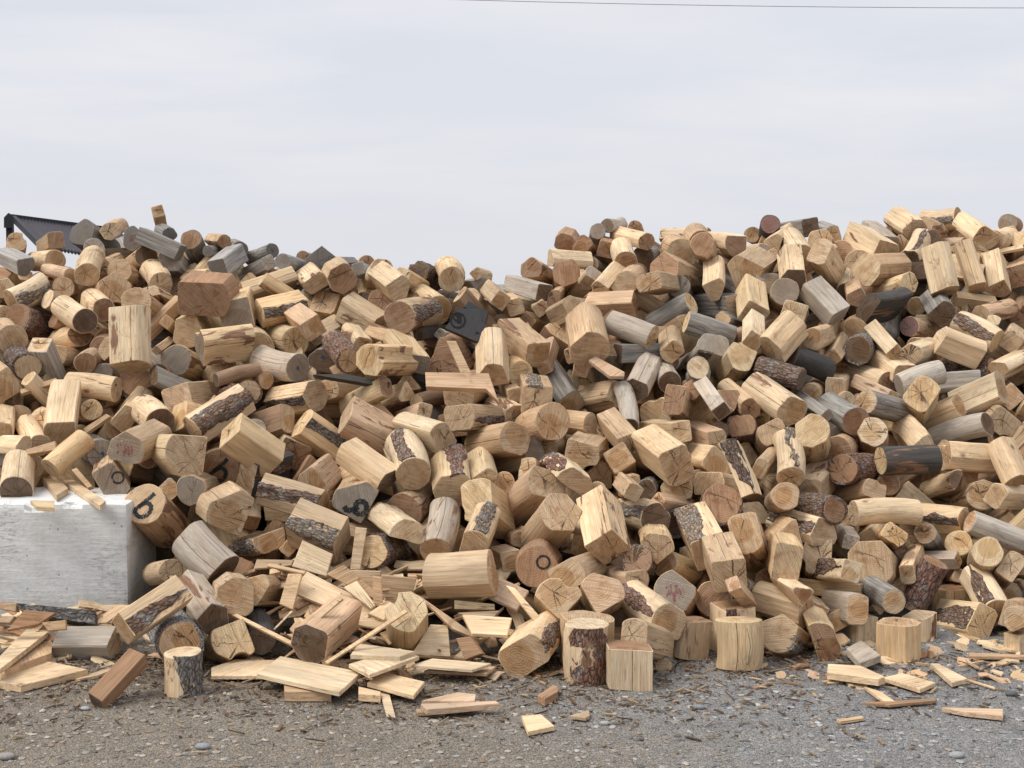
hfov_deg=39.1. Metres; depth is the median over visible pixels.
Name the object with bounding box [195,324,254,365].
firewood log
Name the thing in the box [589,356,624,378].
board offcut
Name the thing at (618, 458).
firewood log
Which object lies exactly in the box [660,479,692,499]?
firewood log
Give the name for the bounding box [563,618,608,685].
firewood log
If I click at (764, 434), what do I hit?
firewood log
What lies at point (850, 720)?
wooden stick
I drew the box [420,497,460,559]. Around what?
firewood log
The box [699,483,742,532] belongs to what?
firewood log
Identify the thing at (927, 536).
firewood log
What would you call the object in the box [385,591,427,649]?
firewood log
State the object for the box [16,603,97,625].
strip
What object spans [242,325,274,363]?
firewood log
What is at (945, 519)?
firewood log
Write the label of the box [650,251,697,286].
firewood log
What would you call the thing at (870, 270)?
firewood log
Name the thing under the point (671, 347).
firewood log
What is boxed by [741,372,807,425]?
firewood log
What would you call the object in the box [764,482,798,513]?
firewood log
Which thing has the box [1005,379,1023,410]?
firewood log
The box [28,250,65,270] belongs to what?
firewood log
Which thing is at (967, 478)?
split log
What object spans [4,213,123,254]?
metal canopy
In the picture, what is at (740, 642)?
firewood log
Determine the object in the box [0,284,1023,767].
ground
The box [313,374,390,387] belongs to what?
board offcut
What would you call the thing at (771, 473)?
firewood log
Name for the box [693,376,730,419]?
firewood log
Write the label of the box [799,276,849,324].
firewood log
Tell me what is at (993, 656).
wooden stick
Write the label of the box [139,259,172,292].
firewood log
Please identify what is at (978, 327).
firewood log
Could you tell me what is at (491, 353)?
firewood log
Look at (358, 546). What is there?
board offcut
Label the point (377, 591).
wooden stick
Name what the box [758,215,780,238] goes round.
firewood log
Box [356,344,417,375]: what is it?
firewood log
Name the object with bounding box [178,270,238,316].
firewood log
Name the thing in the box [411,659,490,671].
board offcut
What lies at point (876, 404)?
firewood log
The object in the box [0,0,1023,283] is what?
sky
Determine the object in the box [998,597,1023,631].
firewood log
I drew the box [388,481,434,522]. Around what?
firewood log
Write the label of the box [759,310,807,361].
firewood log
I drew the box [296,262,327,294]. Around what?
firewood log
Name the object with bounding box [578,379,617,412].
firewood log
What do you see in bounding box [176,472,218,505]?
firewood log
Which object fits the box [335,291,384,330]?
firewood log
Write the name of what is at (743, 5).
overhead cable
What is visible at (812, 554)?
firewood log
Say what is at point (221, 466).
firewood log
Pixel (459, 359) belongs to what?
board offcut
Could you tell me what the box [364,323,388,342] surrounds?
firewood log
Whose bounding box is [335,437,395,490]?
firewood log
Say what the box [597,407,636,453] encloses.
firewood log
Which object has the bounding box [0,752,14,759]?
stone
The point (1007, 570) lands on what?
firewood log
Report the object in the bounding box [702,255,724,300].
firewood log
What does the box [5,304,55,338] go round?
firewood log
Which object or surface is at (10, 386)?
firewood log
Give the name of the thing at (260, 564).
board offcut
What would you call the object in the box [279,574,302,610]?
board offcut
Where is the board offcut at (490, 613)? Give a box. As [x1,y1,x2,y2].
[458,607,503,616]
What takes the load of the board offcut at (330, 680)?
on the board offcut at (292, 693)
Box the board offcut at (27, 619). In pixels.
[8,610,56,630]
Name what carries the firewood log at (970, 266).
on the log heap
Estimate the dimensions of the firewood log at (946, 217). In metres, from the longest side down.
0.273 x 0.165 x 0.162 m
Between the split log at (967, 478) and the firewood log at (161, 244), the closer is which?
the split log at (967, 478)
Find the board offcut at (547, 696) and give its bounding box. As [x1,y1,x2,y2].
[538,685,557,705]
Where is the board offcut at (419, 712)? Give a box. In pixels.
[416,709,445,715]
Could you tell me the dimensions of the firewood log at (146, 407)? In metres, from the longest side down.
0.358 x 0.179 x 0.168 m
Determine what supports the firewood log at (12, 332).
on the log heap
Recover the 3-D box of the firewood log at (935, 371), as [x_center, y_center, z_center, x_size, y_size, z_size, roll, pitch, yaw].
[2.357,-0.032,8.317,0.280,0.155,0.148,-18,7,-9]
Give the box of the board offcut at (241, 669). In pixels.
[211,659,274,678]
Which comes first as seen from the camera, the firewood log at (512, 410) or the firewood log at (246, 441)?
the firewood log at (246, 441)
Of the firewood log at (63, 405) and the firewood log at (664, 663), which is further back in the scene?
the firewood log at (63, 405)
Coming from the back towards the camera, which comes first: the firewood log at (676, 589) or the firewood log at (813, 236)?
the firewood log at (813, 236)
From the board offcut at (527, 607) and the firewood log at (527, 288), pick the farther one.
the firewood log at (527, 288)
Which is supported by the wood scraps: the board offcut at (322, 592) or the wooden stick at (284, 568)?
the board offcut at (322, 592)
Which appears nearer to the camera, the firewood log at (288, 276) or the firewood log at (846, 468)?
the firewood log at (846, 468)
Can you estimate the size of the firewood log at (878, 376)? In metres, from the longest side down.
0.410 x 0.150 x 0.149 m
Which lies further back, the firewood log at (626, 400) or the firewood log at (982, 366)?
the firewood log at (982, 366)
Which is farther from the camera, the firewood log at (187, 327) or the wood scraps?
the firewood log at (187, 327)
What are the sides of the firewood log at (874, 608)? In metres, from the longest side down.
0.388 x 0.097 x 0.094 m
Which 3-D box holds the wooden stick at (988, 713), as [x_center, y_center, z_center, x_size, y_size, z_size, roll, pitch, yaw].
[1.787,1.273,5.556,0.234,0.018,0.096,0,4,5]
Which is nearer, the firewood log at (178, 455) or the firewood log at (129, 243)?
the firewood log at (178, 455)
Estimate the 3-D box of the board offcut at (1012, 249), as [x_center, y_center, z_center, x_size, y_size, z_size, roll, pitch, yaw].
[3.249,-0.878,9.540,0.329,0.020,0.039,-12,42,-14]
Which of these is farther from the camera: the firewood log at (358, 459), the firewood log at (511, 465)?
the firewood log at (511, 465)
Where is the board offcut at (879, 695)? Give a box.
[864,687,893,700]
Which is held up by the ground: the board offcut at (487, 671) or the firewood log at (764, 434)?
the board offcut at (487, 671)
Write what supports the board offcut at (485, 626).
on the firewood log at (529, 646)
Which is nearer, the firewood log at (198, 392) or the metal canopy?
the firewood log at (198, 392)
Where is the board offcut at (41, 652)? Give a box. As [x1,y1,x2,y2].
[3,641,51,675]
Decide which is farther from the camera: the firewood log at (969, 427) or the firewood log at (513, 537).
the firewood log at (969, 427)
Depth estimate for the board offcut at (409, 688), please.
5.84 m
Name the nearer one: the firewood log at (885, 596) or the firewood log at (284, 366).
the firewood log at (885, 596)
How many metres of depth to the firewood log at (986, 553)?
7.05 m
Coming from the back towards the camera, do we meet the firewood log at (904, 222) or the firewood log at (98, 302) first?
the firewood log at (904, 222)
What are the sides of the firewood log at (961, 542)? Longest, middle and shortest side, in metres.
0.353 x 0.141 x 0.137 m
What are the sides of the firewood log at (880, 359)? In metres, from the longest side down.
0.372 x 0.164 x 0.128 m
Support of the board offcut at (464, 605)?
on the wood scraps
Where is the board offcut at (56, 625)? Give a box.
[42,620,66,631]
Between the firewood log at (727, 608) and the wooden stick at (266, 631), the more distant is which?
the firewood log at (727, 608)
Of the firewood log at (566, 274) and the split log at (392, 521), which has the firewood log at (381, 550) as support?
the split log at (392, 521)
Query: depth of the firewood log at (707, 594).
6.64 m
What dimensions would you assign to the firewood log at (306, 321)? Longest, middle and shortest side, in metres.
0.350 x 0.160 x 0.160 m
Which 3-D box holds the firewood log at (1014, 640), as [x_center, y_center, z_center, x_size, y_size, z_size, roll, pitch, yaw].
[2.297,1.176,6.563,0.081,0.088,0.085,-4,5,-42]
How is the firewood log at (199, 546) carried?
on the log heap
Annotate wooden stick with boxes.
[228,614,291,646]
[267,563,305,574]
[273,611,292,629]
[315,597,342,617]
[325,610,407,664]
[373,576,382,603]
[381,692,395,717]
[418,595,482,643]
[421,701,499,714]
[837,716,863,723]
[862,698,936,706]
[942,707,1002,719]
[967,679,994,689]
[969,653,1023,659]
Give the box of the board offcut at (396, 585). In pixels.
[381,574,416,597]
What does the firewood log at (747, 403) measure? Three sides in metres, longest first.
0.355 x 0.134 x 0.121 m
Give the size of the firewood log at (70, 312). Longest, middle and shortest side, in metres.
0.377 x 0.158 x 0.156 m
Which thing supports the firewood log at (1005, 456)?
on the firewood log at (1000, 496)
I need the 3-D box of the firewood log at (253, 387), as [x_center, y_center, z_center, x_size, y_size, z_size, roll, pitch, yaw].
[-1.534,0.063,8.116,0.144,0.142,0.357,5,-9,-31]
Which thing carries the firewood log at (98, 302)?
on the log heap
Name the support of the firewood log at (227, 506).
on the log heap
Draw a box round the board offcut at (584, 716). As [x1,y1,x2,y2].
[570,710,589,720]
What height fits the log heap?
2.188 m
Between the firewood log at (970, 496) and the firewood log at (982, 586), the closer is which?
the firewood log at (982, 586)
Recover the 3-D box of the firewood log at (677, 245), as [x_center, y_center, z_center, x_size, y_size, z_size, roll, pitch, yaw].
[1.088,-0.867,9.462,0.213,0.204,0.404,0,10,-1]
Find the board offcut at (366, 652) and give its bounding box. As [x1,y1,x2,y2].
[350,644,413,660]
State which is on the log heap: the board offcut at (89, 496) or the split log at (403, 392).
the split log at (403, 392)
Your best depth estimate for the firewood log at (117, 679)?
5.75 m
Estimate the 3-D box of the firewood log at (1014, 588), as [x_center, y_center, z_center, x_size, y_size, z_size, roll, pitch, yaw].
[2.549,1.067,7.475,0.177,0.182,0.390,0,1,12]
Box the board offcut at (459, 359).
[446,341,470,372]
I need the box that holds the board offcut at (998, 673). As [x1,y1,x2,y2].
[990,669,1003,676]
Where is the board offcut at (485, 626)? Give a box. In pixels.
[462,615,511,637]
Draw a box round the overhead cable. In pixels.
[477,0,994,7]
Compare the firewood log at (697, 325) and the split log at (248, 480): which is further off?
the firewood log at (697, 325)
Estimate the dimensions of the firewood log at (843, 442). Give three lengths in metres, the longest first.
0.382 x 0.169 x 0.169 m
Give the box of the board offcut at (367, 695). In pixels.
[358,687,380,702]
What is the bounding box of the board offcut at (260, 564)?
[254,559,293,569]
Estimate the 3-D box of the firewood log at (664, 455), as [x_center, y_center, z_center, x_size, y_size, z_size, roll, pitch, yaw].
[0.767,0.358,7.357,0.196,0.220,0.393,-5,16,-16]
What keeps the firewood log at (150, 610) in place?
on the firewood log at (179, 628)
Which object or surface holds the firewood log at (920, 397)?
on the log heap
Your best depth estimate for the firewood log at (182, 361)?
8.37 m
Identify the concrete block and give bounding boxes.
[0,487,156,627]
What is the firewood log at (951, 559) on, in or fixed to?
on the log heap
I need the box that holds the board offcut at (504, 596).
[489,578,528,611]
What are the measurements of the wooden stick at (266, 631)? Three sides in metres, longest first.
0.327 x 0.136 x 0.018 m
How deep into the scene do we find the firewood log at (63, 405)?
7.68 m
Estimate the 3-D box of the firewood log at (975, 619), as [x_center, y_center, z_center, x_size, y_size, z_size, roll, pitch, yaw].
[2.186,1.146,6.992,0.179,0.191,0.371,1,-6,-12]
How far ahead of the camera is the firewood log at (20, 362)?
8.10 m
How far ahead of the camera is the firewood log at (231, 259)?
9.11 m
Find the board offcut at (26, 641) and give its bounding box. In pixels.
[0,629,47,673]
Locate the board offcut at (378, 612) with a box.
[368,601,392,621]
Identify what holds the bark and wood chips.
on the ground
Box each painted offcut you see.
[445,308,486,342]
[464,301,488,324]
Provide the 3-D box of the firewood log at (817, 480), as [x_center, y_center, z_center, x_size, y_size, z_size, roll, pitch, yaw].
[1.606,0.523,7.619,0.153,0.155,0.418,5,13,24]
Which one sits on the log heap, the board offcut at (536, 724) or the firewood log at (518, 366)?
the firewood log at (518, 366)
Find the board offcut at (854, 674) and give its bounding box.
[827,664,884,685]
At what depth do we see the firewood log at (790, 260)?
8.93 m
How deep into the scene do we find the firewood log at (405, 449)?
7.23 m
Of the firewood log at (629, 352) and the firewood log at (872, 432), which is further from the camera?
the firewood log at (629, 352)
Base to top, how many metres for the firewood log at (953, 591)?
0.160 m
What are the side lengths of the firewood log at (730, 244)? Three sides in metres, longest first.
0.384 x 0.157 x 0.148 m
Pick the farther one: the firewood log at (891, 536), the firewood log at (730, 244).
the firewood log at (730, 244)
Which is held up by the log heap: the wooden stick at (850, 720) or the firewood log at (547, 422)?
the firewood log at (547, 422)
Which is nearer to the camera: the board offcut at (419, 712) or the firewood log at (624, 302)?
the board offcut at (419, 712)
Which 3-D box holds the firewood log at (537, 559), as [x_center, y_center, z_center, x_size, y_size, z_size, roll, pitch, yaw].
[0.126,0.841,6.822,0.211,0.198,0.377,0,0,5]
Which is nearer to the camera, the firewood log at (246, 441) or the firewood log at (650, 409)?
the firewood log at (246, 441)
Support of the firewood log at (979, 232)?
on the log heap
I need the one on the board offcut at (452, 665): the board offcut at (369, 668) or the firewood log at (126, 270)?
the board offcut at (369, 668)
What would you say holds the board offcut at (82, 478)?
on the concrete block
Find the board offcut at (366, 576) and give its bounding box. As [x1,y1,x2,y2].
[351,570,380,588]
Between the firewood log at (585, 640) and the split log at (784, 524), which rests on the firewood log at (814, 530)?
the split log at (784, 524)
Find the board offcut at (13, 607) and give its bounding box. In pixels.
[5,603,19,612]
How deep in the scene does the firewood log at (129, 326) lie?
8.04 m
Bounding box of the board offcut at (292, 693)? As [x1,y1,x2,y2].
[284,684,330,700]
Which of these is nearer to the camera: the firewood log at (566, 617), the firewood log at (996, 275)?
the firewood log at (566, 617)
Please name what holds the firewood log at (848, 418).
on the firewood log at (843, 442)
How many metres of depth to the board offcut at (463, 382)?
7.76 m
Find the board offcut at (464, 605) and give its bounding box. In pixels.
[454,600,494,610]
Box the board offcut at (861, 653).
[846,640,880,667]
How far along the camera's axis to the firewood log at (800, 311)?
8.69 m
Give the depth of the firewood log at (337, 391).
8.01 m
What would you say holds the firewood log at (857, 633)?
on the ground
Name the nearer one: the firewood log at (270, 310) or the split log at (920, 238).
the firewood log at (270, 310)
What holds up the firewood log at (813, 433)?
on the log heap
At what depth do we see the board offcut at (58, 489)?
7.27 m
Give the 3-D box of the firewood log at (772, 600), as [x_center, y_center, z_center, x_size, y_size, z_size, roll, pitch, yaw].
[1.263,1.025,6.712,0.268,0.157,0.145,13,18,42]
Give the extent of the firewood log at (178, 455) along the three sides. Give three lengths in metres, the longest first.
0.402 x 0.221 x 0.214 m
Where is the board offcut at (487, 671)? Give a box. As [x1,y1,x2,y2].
[424,666,495,675]
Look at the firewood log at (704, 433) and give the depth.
7.63 m
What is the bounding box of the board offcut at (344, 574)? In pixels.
[327,565,372,597]
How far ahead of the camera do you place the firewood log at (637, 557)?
6.71 m
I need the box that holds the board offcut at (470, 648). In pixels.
[456,637,485,660]
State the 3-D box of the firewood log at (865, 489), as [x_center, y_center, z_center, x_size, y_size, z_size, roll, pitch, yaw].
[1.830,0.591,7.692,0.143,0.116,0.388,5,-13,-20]
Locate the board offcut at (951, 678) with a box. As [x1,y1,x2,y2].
[930,663,966,686]
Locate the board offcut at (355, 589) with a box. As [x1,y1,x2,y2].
[343,581,376,609]
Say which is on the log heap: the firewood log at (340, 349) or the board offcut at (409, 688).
the firewood log at (340, 349)
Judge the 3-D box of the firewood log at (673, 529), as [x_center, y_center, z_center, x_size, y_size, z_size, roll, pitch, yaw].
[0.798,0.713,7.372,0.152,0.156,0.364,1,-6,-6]
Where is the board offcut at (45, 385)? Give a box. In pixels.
[20,378,56,395]
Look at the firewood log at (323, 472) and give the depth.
7.32 m
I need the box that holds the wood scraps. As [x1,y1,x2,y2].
[0,558,1023,689]
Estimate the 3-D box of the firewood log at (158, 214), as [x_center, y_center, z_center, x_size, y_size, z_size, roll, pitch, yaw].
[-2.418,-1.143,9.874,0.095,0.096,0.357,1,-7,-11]
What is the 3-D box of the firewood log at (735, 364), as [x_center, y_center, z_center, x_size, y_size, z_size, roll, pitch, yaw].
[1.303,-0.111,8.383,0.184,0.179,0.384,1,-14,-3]
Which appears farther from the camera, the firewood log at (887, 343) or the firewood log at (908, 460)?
the firewood log at (887, 343)
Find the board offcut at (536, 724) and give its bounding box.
[522,714,554,735]
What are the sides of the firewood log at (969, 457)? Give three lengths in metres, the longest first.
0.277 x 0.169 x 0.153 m
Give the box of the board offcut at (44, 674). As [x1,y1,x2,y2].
[0,661,87,691]
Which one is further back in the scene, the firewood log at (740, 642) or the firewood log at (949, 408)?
the firewood log at (949, 408)
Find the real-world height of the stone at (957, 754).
0.025 m
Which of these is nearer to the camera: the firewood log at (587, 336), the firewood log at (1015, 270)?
the firewood log at (587, 336)
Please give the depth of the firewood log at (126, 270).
9.13 m
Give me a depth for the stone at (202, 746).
5.18 m
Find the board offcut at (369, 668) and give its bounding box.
[349,648,418,677]
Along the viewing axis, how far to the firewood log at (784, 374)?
8.13 m
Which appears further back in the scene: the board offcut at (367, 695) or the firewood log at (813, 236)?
the firewood log at (813, 236)
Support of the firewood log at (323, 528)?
on the log heap
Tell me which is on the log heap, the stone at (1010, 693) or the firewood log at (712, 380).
the firewood log at (712, 380)
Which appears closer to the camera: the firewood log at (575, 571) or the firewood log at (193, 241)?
the firewood log at (575, 571)
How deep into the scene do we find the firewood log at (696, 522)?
6.93 m
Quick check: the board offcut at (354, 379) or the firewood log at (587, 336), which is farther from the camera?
the firewood log at (587, 336)
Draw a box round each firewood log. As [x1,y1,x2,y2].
[0,317,27,351]
[0,361,22,403]
[0,449,34,496]
[3,272,52,307]
[3,344,42,379]
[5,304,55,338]
[15,414,50,455]
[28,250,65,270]
[41,430,94,477]
[43,379,81,444]
[48,326,90,348]
[51,295,97,333]
[51,626,122,659]
[64,372,121,401]
[69,219,120,250]
[74,245,105,285]
[80,288,114,321]
[82,434,110,465]
[88,648,147,707]
[92,271,131,306]
[92,455,130,494]
[106,259,145,287]
[107,418,171,464]
[108,305,151,373]
[110,386,152,432]
[112,575,192,644]
[120,367,161,400]
[121,287,165,330]
[123,226,141,252]
[124,484,189,547]
[131,394,174,430]
[134,227,186,260]
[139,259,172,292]
[142,559,182,585]
[148,609,203,658]
[151,204,166,225]
[152,434,207,476]
[160,344,206,381]
[161,381,212,411]
[164,646,202,697]
[172,520,238,585]
[173,315,213,347]
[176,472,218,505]
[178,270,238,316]
[179,569,228,634]
[181,230,205,263]
[182,384,255,441]
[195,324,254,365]
[195,481,253,535]
[201,362,235,387]
[203,441,239,484]
[203,618,254,662]
[207,243,248,273]
[212,571,254,615]
[218,379,262,403]
[219,413,285,477]
[220,287,256,326]
[239,266,297,300]
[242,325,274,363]
[243,607,275,654]
[248,574,283,606]
[250,345,308,381]
[255,290,308,327]
[256,473,329,514]
[263,380,327,414]
[265,323,308,352]
[278,433,310,470]
[284,303,326,341]
[285,498,350,562]
[290,595,361,662]
[291,409,347,463]
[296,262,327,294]
[298,453,341,492]
[305,246,335,269]
[308,346,334,373]
[321,256,356,293]
[322,330,358,373]
[322,380,361,404]
[332,476,378,522]
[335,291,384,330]
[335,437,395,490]
[338,396,394,455]
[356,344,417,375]
[361,532,411,568]
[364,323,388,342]
[367,261,409,301]
[368,290,392,310]
[383,329,430,373]
[384,297,442,333]
[385,428,430,489]
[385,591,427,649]
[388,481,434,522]
[392,412,455,453]
[407,284,451,324]
[408,261,440,290]
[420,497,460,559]
[422,549,498,598]
[431,444,470,505]
[435,256,464,291]
[443,370,488,405]
[444,403,504,431]
[459,501,500,551]
[461,478,514,538]
[465,421,530,459]
[467,446,497,483]
[475,327,508,385]
[485,394,520,421]
[489,544,518,571]
[494,434,544,474]
[497,318,550,366]
[498,611,560,677]
[502,524,523,547]
[503,274,551,301]
[508,465,565,525]
[509,355,532,384]
[515,402,569,442]
[515,538,561,587]
[518,373,552,413]
[520,311,549,333]
[521,493,581,548]
[533,578,581,619]
[545,295,583,324]
[548,552,606,586]
[552,259,579,296]
[554,227,579,250]
[560,610,613,663]
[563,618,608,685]
[565,302,609,367]
[565,431,608,470]
[570,409,608,449]
[576,484,630,563]
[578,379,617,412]
[579,573,624,614]
[585,290,638,316]
[585,460,611,488]
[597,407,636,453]
[603,442,635,475]
[604,311,658,348]
[605,566,648,586]
[606,639,652,690]
[614,343,659,362]
[614,381,638,429]
[618,497,670,530]
[620,580,686,639]
[621,544,659,585]
[621,618,673,660]
[626,352,661,400]
[631,424,694,485]
[636,270,679,294]
[638,419,691,442]
[638,524,673,563]
[640,397,673,420]
[645,292,697,325]
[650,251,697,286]
[653,656,676,671]
[654,570,698,615]
[655,552,703,586]
[658,325,684,363]
[659,227,710,241]
[660,234,696,264]
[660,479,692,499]
[662,384,691,419]
[668,508,680,538]
[673,501,722,570]
[673,616,712,660]
[682,311,736,345]
[682,375,715,386]
[687,442,730,473]
[688,420,725,448]
[690,232,718,265]
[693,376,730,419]
[694,292,736,316]
[694,472,742,498]
[696,581,732,619]
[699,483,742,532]
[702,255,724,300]
[702,531,747,592]
[708,232,746,256]
[709,599,755,652]
[715,342,756,382]
[715,616,763,670]
[717,378,759,417]
[725,576,756,605]
[727,245,777,288]
[727,414,757,447]
[727,512,767,571]
[735,274,769,320]
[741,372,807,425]
[742,309,764,350]
[752,581,812,628]
[753,418,784,456]
[754,356,806,389]
[757,469,776,492]
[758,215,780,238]
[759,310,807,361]
[762,477,777,496]
[762,614,810,655]
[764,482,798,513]
[765,509,836,545]
[765,531,803,581]
[768,278,798,312]
[772,427,805,486]
[777,244,806,292]
[780,217,818,237]
[781,300,808,322]
[782,227,810,266]
[785,347,835,382]
[793,490,847,525]
[795,414,830,463]
[798,460,836,494]
[798,578,863,595]
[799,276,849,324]
[800,540,831,578]
[806,239,845,287]
[808,229,834,247]
[814,558,862,583]
[818,392,868,435]
[821,588,868,625]
[825,432,857,460]
[827,452,878,484]
[831,478,886,504]
[843,221,898,253]
[843,331,877,365]
[843,362,894,390]
[844,249,868,268]
[846,614,877,642]
[848,497,922,525]
[848,541,899,584]
[851,253,911,286]
[855,389,911,421]
[857,417,888,454]
[860,576,905,613]
[864,319,905,359]
[865,347,915,382]
[868,601,883,614]
[871,272,917,292]
[874,444,942,474]
[876,522,907,550]
[876,617,920,662]
[883,207,926,240]
[894,360,946,398]
[898,551,961,568]
[900,316,937,336]
[902,375,940,426]
[902,610,936,641]
[904,554,948,610]
[913,522,945,550]
[919,207,960,229]
[919,289,955,327]
[921,241,958,295]
[921,503,968,533]
[924,394,966,430]
[928,412,993,444]
[931,584,971,610]
[932,326,986,369]
[934,598,997,637]
[941,355,994,376]
[941,441,994,473]
[945,530,973,566]
[948,371,1008,414]
[949,311,1003,351]
[949,479,992,512]
[952,211,999,248]
[955,238,985,293]
[959,564,1007,625]
[963,511,1023,552]
[967,537,1003,572]
[972,298,1017,319]
[982,248,1010,296]
[983,483,1023,509]
[984,404,1020,437]
[986,436,1023,486]
[988,346,1023,379]
[992,551,1023,587]
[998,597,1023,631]
[999,578,1023,598]
[1004,631,1023,653]
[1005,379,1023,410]
[1006,258,1023,288]
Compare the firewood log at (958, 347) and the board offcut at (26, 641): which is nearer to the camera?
the board offcut at (26, 641)
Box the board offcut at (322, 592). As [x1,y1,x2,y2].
[298,572,374,618]
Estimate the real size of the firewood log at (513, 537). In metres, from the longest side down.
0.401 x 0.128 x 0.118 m
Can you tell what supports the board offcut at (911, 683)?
on the ground
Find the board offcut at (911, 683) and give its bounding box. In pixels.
[885,673,934,692]
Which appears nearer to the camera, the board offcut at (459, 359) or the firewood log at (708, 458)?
the firewood log at (708, 458)
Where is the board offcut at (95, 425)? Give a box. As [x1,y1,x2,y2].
[83,414,111,434]
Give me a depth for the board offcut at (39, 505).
6.76 m
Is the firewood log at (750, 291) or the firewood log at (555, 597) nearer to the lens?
the firewood log at (555, 597)
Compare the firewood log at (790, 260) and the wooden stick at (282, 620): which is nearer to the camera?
the wooden stick at (282, 620)
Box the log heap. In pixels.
[0,214,1023,639]
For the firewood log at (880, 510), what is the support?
on the log heap
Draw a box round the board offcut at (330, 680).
[257,656,361,695]
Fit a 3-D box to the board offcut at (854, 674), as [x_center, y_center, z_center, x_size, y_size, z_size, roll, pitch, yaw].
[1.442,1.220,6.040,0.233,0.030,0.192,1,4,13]
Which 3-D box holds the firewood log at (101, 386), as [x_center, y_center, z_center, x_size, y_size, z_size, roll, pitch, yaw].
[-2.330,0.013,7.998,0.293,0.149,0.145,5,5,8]
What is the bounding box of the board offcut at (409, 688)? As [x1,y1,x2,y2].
[367,673,424,699]
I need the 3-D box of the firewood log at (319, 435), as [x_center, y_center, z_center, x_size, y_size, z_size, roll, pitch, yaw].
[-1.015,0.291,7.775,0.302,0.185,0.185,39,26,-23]
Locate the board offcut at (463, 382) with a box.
[425,372,497,403]
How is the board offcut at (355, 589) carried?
on the wood scraps
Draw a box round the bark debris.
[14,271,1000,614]
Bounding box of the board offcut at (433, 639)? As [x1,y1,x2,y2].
[414,624,449,657]
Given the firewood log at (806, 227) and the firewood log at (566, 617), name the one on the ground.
the firewood log at (566, 617)
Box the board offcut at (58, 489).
[42,477,67,500]
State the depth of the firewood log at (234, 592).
6.36 m
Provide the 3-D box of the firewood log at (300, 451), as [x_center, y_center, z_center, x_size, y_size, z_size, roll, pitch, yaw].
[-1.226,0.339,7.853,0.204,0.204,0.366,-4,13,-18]
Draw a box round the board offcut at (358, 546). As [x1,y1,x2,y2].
[350,527,366,569]
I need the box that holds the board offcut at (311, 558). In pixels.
[292,540,332,576]
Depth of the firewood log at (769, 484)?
7.65 m
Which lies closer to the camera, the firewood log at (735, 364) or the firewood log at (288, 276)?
the firewood log at (735, 364)
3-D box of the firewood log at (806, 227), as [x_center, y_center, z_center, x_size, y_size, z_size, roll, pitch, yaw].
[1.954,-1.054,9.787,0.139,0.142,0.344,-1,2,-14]
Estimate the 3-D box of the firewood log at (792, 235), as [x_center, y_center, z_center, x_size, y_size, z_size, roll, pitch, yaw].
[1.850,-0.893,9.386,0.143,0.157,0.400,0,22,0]
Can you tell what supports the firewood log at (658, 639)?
on the firewood log at (664, 663)
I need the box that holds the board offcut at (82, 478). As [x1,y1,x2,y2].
[72,468,93,489]
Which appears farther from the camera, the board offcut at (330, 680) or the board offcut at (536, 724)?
the board offcut at (330, 680)
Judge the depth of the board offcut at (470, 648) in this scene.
6.22 m
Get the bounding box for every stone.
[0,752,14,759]
[80,706,89,710]
[195,743,210,749]
[600,721,609,725]
[695,704,705,709]
[949,751,964,758]
[1005,691,1017,696]
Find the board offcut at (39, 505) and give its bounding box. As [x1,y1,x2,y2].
[30,500,54,511]
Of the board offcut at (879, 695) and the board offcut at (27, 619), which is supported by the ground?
the board offcut at (879, 695)
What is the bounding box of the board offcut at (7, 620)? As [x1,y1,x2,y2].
[0,616,16,624]
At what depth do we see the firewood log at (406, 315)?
8.37 m
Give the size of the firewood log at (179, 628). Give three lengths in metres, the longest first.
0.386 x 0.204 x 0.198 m
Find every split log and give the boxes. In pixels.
[97,412,120,440]
[228,527,284,556]
[235,451,293,496]
[367,502,423,544]
[380,381,413,409]
[428,333,474,372]
[540,452,592,495]
[677,333,728,374]
[718,438,761,500]
[764,515,802,545]
[770,577,813,605]
[802,605,841,660]
[856,287,913,324]
[891,414,933,445]
[901,228,930,260]
[926,470,977,498]
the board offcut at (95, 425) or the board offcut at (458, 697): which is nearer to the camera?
the board offcut at (458, 697)
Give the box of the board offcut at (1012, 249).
[980,244,1023,257]
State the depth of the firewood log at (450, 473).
7.20 m
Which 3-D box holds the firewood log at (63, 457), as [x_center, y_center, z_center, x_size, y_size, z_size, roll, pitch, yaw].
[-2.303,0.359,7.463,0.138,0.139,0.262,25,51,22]
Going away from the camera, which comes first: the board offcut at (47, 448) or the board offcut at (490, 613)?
the board offcut at (490, 613)
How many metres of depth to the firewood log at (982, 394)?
8.34 m
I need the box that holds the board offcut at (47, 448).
[26,441,56,455]
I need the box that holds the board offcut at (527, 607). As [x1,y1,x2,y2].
[506,585,539,620]
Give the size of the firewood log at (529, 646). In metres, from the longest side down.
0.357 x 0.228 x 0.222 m
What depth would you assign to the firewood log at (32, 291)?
8.83 m
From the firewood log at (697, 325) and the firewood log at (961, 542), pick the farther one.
the firewood log at (697, 325)
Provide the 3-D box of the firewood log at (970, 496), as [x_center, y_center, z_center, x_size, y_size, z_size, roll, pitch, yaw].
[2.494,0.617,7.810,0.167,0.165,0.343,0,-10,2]
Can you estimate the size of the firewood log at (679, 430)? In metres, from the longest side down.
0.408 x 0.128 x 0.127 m
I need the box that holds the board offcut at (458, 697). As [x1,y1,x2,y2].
[422,692,475,703]
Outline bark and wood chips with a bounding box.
[0,650,1023,755]
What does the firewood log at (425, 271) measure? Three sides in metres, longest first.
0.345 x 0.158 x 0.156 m
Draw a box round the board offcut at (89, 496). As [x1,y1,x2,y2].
[63,480,105,509]
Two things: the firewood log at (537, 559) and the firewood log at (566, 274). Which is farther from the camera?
the firewood log at (566, 274)

